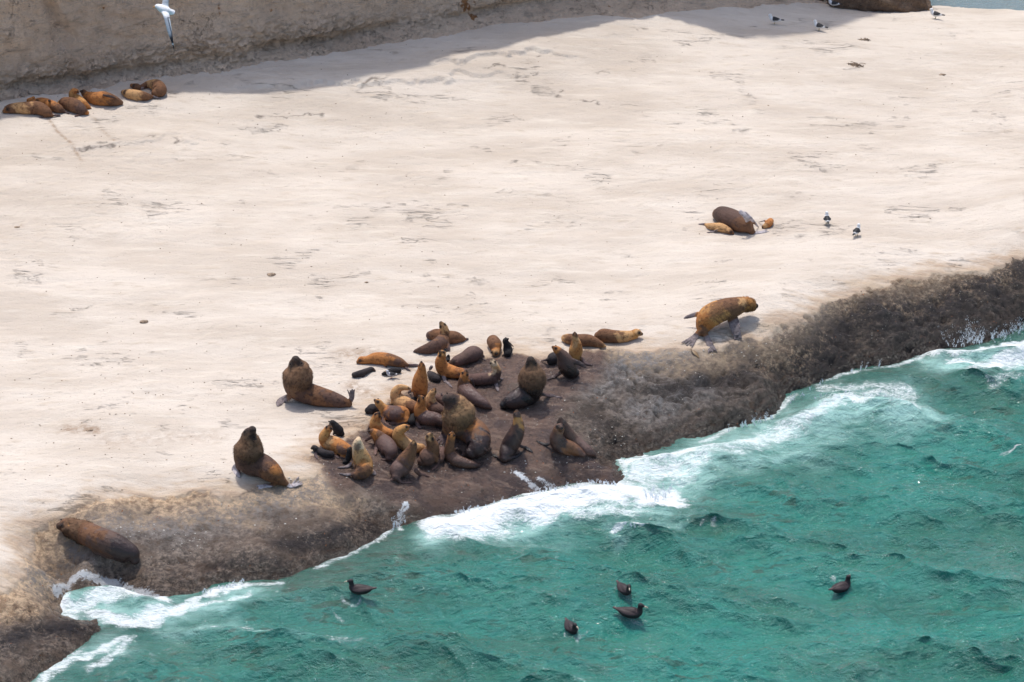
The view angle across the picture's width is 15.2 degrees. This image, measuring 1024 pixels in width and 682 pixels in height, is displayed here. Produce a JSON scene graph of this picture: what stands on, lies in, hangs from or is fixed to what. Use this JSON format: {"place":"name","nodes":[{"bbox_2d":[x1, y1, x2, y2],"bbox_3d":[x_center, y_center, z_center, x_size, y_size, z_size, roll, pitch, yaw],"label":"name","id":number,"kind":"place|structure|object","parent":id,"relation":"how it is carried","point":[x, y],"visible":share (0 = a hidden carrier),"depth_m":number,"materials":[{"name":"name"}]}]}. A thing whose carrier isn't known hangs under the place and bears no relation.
{"place":"outdoors","nodes":[
{"label":"outdoors","id":0,"kind":"place"},
{"bbox_2d":[153,0,174,48],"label":"flying gull","id":1,"kind":"object","parent":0,"point":[164,9],"visible":1,"depth_m":72.86,"materials":[{"name":"white"}]},
{"bbox_2d":[0,0,826,101],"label":"cliff","id":2,"kind":"structure","parent":0,"point":[52,47],"depth_m":148.73,"materials":[{"name":"grey stone"}]},
{"bbox_2d":[438,446,444,462],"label":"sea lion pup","id":3,"kind":"object","parent":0,"point":[441,456],"visible":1,"depth_m":123.05,"materials":[{"name":"fur"}]},
{"bbox_2d":[2,41,1012,489],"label":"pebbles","id":4,"kind":"object","parent":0,"point":[422,251],"visible":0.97,"depth_m":133.17,"materials":[{"name":"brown stone"}]},
{"bbox_2d":[0,2,1023,681],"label":"ground","id":5,"kind":"structure","parent":0,"point":[478,136],"depth_m":135.50,"materials":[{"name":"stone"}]},
{"bbox_2d":[2,101,60,117],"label":"sea lion","id":6,"kind":"object","parent":5,"relation":"on","point":[43,110],"visible":1,"depth_m":144.84},
{"bbox_2d":[31,97,69,113],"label":"sea lion","id":7,"kind":"object","parent":5,"relation":"on","point":[54,106],"visible":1,"depth_m":145.14},
{"bbox_2d":[57,97,88,116],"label":"sea lion","id":8,"kind":"object","parent":5,"relation":"on","point":[75,106],"visible":1,"depth_m":145.03},
{"bbox_2d":[69,88,91,108],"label":"sea lion","id":9,"kind":"object","parent":5,"relation":"on","point":[73,92],"visible":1,"depth_m":145.67},
{"bbox_2d":[56,517,139,564],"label":"bull sea lion","id":10,"kind":"object","parent":5,"relation":"on","point":[97,540],"visible":1,"depth_m":117.69},
{"bbox_2d":[80,89,122,105],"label":"sea lion","id":11,"kind":"object","parent":5,"relation":"on","point":[102,98],"visible":1,"depth_m":145.68},
{"bbox_2d":[121,89,160,100],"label":"sea lion","id":12,"kind":"object","parent":5,"relation":"on","point":[135,95],"visible":1,"depth_m":146.20},
{"bbox_2d":[130,79,166,96],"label":"sea lion","id":13,"kind":"object","parent":5,"relation":"on","point":[157,87],"visible":1,"depth_m":146.74},
{"bbox_2d":[232,426,302,488],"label":"bull sea lion","id":14,"kind":"object","parent":5,"relation":"on","point":[251,457],"visible":1,"depth_m":120.47},
{"bbox_2d":[276,356,354,407],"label":"bull sea lion","id":15,"kind":"object","parent":5,"relation":"on","point":[297,383],"visible":1,"depth_m":125.12},
{"bbox_2d":[311,445,334,458],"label":"sea lion pup","id":16,"kind":"object","parent":5,"relation":"on","point":[321,451],"visible":1,"depth_m":122.18,"materials":[{"name":"fur"}]},
{"bbox_2d":[319,424,351,458],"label":"sea lion","id":17,"kind":"object","parent":5,"relation":"on","point":[336,445],"visible":1,"depth_m":122.41},
{"bbox_2d":[328,420,344,435],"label":"sea lion pup","id":18,"kind":"object","parent":5,"relation":"on","point":[338,429],"visible":1,"depth_m":123.41,"materials":[{"name":"fur"}]},
{"bbox_2d":[342,447,351,463],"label":"sea lion pup","id":19,"kind":"object","parent":5,"relation":"on","point":[348,457],"visible":1,"depth_m":121.97,"materials":[{"name":"fur"}]},
{"bbox_2d":[337,437,375,479],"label":"sea lion","id":20,"kind":"object","parent":5,"relation":"on","point":[363,462],"visible":1,"depth_m":121.56},
{"bbox_2d":[352,367,375,377],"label":"sea lion pup","id":21,"kind":"object","parent":5,"relation":"on","point":[362,372],"visible":1,"depth_m":127.04,"materials":[{"name":"fur"}]},
{"bbox_2d":[365,404,379,413],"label":"sea lion pup","id":22,"kind":"object","parent":5,"relation":"on","point":[371,408],"visible":0.88,"depth_m":124.87,"materials":[{"name":"fur"}]},
{"bbox_2d":[368,411,392,437],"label":"sea lion","id":23,"kind":"object","parent":5,"relation":"on","point":[375,422],"visible":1,"depth_m":123.48},
{"bbox_2d":[365,428,397,460],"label":"sea lion","id":24,"kind":"object","parent":5,"relation":"on","point":[385,445],"visible":1,"depth_m":122.75},
{"bbox_2d":[356,352,418,370],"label":"sea lion","id":25,"kind":"object","parent":5,"relation":"on","point":[384,359],"visible":0.99,"depth_m":127.57},
{"bbox_2d":[382,368,401,375],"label":"sea lion pup","id":26,"kind":"object","parent":5,"relation":"on","point":[396,370],"visible":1,"depth_m":127.11,"materials":[{"name":"fur"}]},
{"bbox_2d":[374,398,409,426],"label":"sea lion","id":27,"kind":"object","parent":5,"relation":"on","point":[397,415],"visible":1,"depth_m":124.41},
{"bbox_2d":[385,370,399,378],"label":"gull","id":28,"kind":"object","parent":5,"relation":"on","point":[391,374],"visible":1,"depth_m":126.86,"materials":[{"name":"white"}]},
{"bbox_2d":[390,384,415,413],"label":"sea lion","id":29,"kind":"object","parent":5,"relation":"on","point":[397,397],"visible":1,"depth_m":125.22},
{"bbox_2d":[392,424,424,452],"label":"sea lion","id":30,"kind":"object","parent":5,"relation":"on","point":[401,439],"visible":0.86,"depth_m":123.00},
{"bbox_2d":[390,439,429,483],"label":"sea lion","id":31,"kind":"object","parent":5,"relation":"on","point":[402,464],"visible":1,"depth_m":121.90},
{"bbox_2d":[408,414,415,425],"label":"sea lion pup","id":32,"kind":"object","parent":5,"relation":"on","point":[411,420],"visible":0.99,"depth_m":124.37,"materials":[{"name":"fur"}]},
{"bbox_2d":[408,361,427,398],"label":"sea lion","id":33,"kind":"object","parent":5,"relation":"on","point":[420,383],"visible":0.91,"depth_m":125.49},
{"bbox_2d":[414,395,441,428],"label":"sea lion","id":34,"kind":"object","parent":5,"relation":"on","point":[423,415],"visible":1,"depth_m":124.29},
{"bbox_2d":[417,432,439,469],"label":"sea lion","id":35,"kind":"object","parent":5,"relation":"on","point":[428,454],"visible":1,"depth_m":122.70},
{"bbox_2d":[413,321,450,353],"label":"sea lion","id":36,"kind":"object","parent":5,"relation":"on","point":[441,341],"visible":0.98,"depth_m":128.64},
{"bbox_2d":[427,370,440,381],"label":"sea lion pup","id":37,"kind":"object","parent":5,"relation":"on","point":[433,376],"visible":1,"depth_m":126.91,"materials":[{"name":"fur"}]},
{"bbox_2d":[425,388,443,413],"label":"sea lion","id":38,"kind":"object","parent":5,"relation":"on","point":[433,404],"visible":0.84,"depth_m":124.97},
{"bbox_2d":[435,393,443,405],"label":"sea lion","id":39,"kind":"object","parent":5,"relation":"on","point":[438,397],"visible":0.56,"depth_m":125.61},
{"bbox_2d":[100,326,781,556],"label":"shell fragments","id":40,"kind":"object","parent":5,"relation":"on","point":[449,463],"visible":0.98,"depth_m":122.88,"materials":[{"name":"white"}]},
{"bbox_2d":[426,329,468,343],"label":"sea lion","id":41,"kind":"object","parent":5,"relation":"on","point":[455,337],"visible":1,"depth_m":129.24},
{"bbox_2d":[429,350,468,387],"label":"sea lion","id":42,"kind":"object","parent":5,"relation":"on","point":[444,369],"visible":0.96,"depth_m":127.07},
{"bbox_2d":[436,393,491,458],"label":"bull sea lion","id":43,"kind":"object","parent":5,"relation":"on","point":[461,421],"visible":1,"depth_m":123.35},
{"bbox_2d":[444,431,483,468],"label":"sea lion","id":44,"kind":"object","parent":5,"relation":"on","point":[453,457],"visible":1,"depth_m":122.88},
{"bbox_2d":[448,346,485,366],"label":"sea lion","id":45,"kind":"object","parent":5,"relation":"on","point":[469,354],"visible":1,"depth_m":127.89},
{"bbox_2d":[457,369,491,409],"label":"sea lion","id":46,"kind":"object","parent":5,"relation":"on","point":[468,390],"visible":0.91,"depth_m":125.64},
{"bbox_2d":[468,359,502,390],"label":"sea lion","id":47,"kind":"object","parent":5,"relation":"on","point":[493,376],"visible":1,"depth_m":126.69},
{"bbox_2d":[487,335,501,356],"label":"sea lion","id":48,"kind":"object","parent":5,"relation":"on","point":[494,343],"visible":1,"depth_m":128.63},
{"bbox_2d":[502,337,513,356],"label":"sea lion pup","id":49,"kind":"object","parent":5,"relation":"on","point":[507,347],"visible":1,"depth_m":128.50,"materials":[{"name":"fur"}]},
{"bbox_2d":[491,410,532,462],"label":"sea lion","id":50,"kind":"object","parent":5,"relation":"on","point":[511,442],"visible":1,"depth_m":123.41},
{"bbox_2d":[499,356,561,409],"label":"bull sea lion","id":51,"kind":"object","parent":5,"relation":"on","point":[528,390],"visible":1,"depth_m":125.42},
{"bbox_2d":[541,352,556,364],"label":"sea lion pup","id":52,"kind":"object","parent":5,"relation":"on","point":[551,359],"visible":0.77,"depth_m":127.93,"materials":[{"name":"fur"}]},
{"bbox_2d":[536,423,585,457],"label":"sea lion","id":53,"kind":"object","parent":5,"relation":"on","point":[559,443],"visible":1,"depth_m":123.80},
{"bbox_2d":[547,345,586,379],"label":"sea lion","id":54,"kind":"object","parent":5,"relation":"on","point":[567,363],"visible":1,"depth_m":126.97},
{"bbox_2d":[557,417,596,456],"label":"sea lion","id":55,"kind":"object","parent":5,"relation":"on","point":[569,433],"visible":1,"depth_m":124.16},
{"bbox_2d":[569,332,591,365],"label":"sea lion","id":56,"kind":"object","parent":5,"relation":"on","point":[575,350],"visible":0.93,"depth_m":127.97},
{"bbox_2d":[561,334,605,346],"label":"sea lion","id":57,"kind":"object","parent":5,"relation":"on","point":[588,340],"visible":0.84,"depth_m":129.12},
{"bbox_2d":[594,328,642,342],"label":"sea lion","id":58,"kind":"object","parent":5,"relation":"on","point":[604,335],"visible":1,"depth_m":129.41},
{"bbox_2d":[699,223,733,234],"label":"sea lion pup","id":59,"kind":"object","parent":5,"relation":"on","point":[720,227],"visible":1,"depth_m":137.25,"materials":[{"name":"fur"}]},
{"bbox_2d":[681,295,757,352],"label":"bull sea lion","id":60,"kind":"object","parent":5,"relation":"on","point":[712,315],"visible":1,"depth_m":129.66},
{"bbox_2d":[712,206,768,233],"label":"bull sea lion","id":61,"kind":"object","parent":5,"relation":"on","point":[740,221],"visible":1,"depth_m":137.17},
{"bbox_2d":[760,218,773,227],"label":"sea lion pup","id":62,"kind":"object","parent":5,"relation":"on","point":[769,222],"visible":1,"depth_m":137.54,"materials":[{"name":"fur"}]},
{"bbox_2d":[768,14,783,24],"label":"gull","id":63,"kind":"object","parent":5,"relation":"on","point":[773,19],"visible":1,"depth_m":155.28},
{"bbox_2d":[813,20,827,30],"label":"gull","id":64,"kind":"object","parent":5,"relation":"on","point":[818,25],"visible":1,"depth_m":155.12,"materials":[{"name":"white"}]},
{"bbox_2d":[823,211,830,223],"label":"gull","id":65,"kind":"object","parent":5,"relation":"on","point":[827,218],"visible":1,"depth_m":137.54,"materials":[{"name":"white"}]},
{"bbox_2d":[828,0,841,7],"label":"gull","id":66,"kind":"object","parent":5,"relation":"on","point":[833,3],"visible":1,"depth_m":159.49,"materials":[{"name":"white"}]},
{"bbox_2d":[847,61,864,67],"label":"dry weed","id":67,"kind":"object","parent":5,"relation":"on","point":[855,64],"visible":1,"depth_m":151.50,"materials":[{"name":"brown plant"}]},
{"bbox_2d":[852,223,860,236],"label":"gull","id":68,"kind":"object","parent":5,"relation":"on","point":[856,230],"visible":1,"depth_m":136.34,"materials":[{"name":"white"}]},
{"bbox_2d":[826,0,931,12],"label":"boulder","id":69,"kind":"object","parent":5,"relation":"on","point":[907,6],"visible":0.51,"depth_m":159.57,"materials":[{"name":"brown stone"}]},
{"bbox_2d":[929,8,944,18],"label":"gull","id":70,"kind":"object","parent":5,"relation":"on","point":[934,13],"visible":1,"depth_m":157.76,"materials":[{"name":"white"}]},
{"bbox_2d":[31,0,1023,681],"bbox_3d":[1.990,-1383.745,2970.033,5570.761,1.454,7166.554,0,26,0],"label":"sea","id":71,"kind":"structure","parent":0,"point":[735,554],"depth_m":117.87,"materials":[{"name":"liquid"}]},
{"bbox_2d":[344,579,376,594],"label":"giant petrel","id":72,"kind":"object","parent":71,"relation":"on","point":[359,589],"visible":1,"depth_m":116.57,"materials":[{"name":"grey"}]},
{"bbox_2d":[59,316,1023,592],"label":"sea spray","id":73,"kind":"object","parent":71,"relation":"on","point":[743,426],"visible":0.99,"depth_m":123.43,"materials":[{"name":"white liquid"}]},
{"bbox_2d":[564,618,578,633],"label":"giant petrel","id":74,"kind":"object","parent":71,"relation":"on","point":[571,627],"visible":1,"depth_m":115.29,"materials":[{"name":"grey"}]},
{"bbox_2d":[616,580,630,595],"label":"giant petrel","id":75,"kind":"object","parent":71,"relation":"on","point":[624,589],"visible":1,"depth_m":116.58,"materials":[{"name":"grey"}]},
{"bbox_2d":[613,603,647,618],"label":"giant petrel","id":76,"kind":"object","parent":71,"relation":"on","point":[632,612],"visible":1,"depth_m":115.88,"materials":[{"name":"grey"}]},
{"bbox_2d":[828,575,850,592],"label":"giant petrel","id":77,"kind":"object","parent":71,"relation":"on","point":[841,586],"visible":1,"depth_m":117.51,"materials":[{"name":"grey"}]}
]}

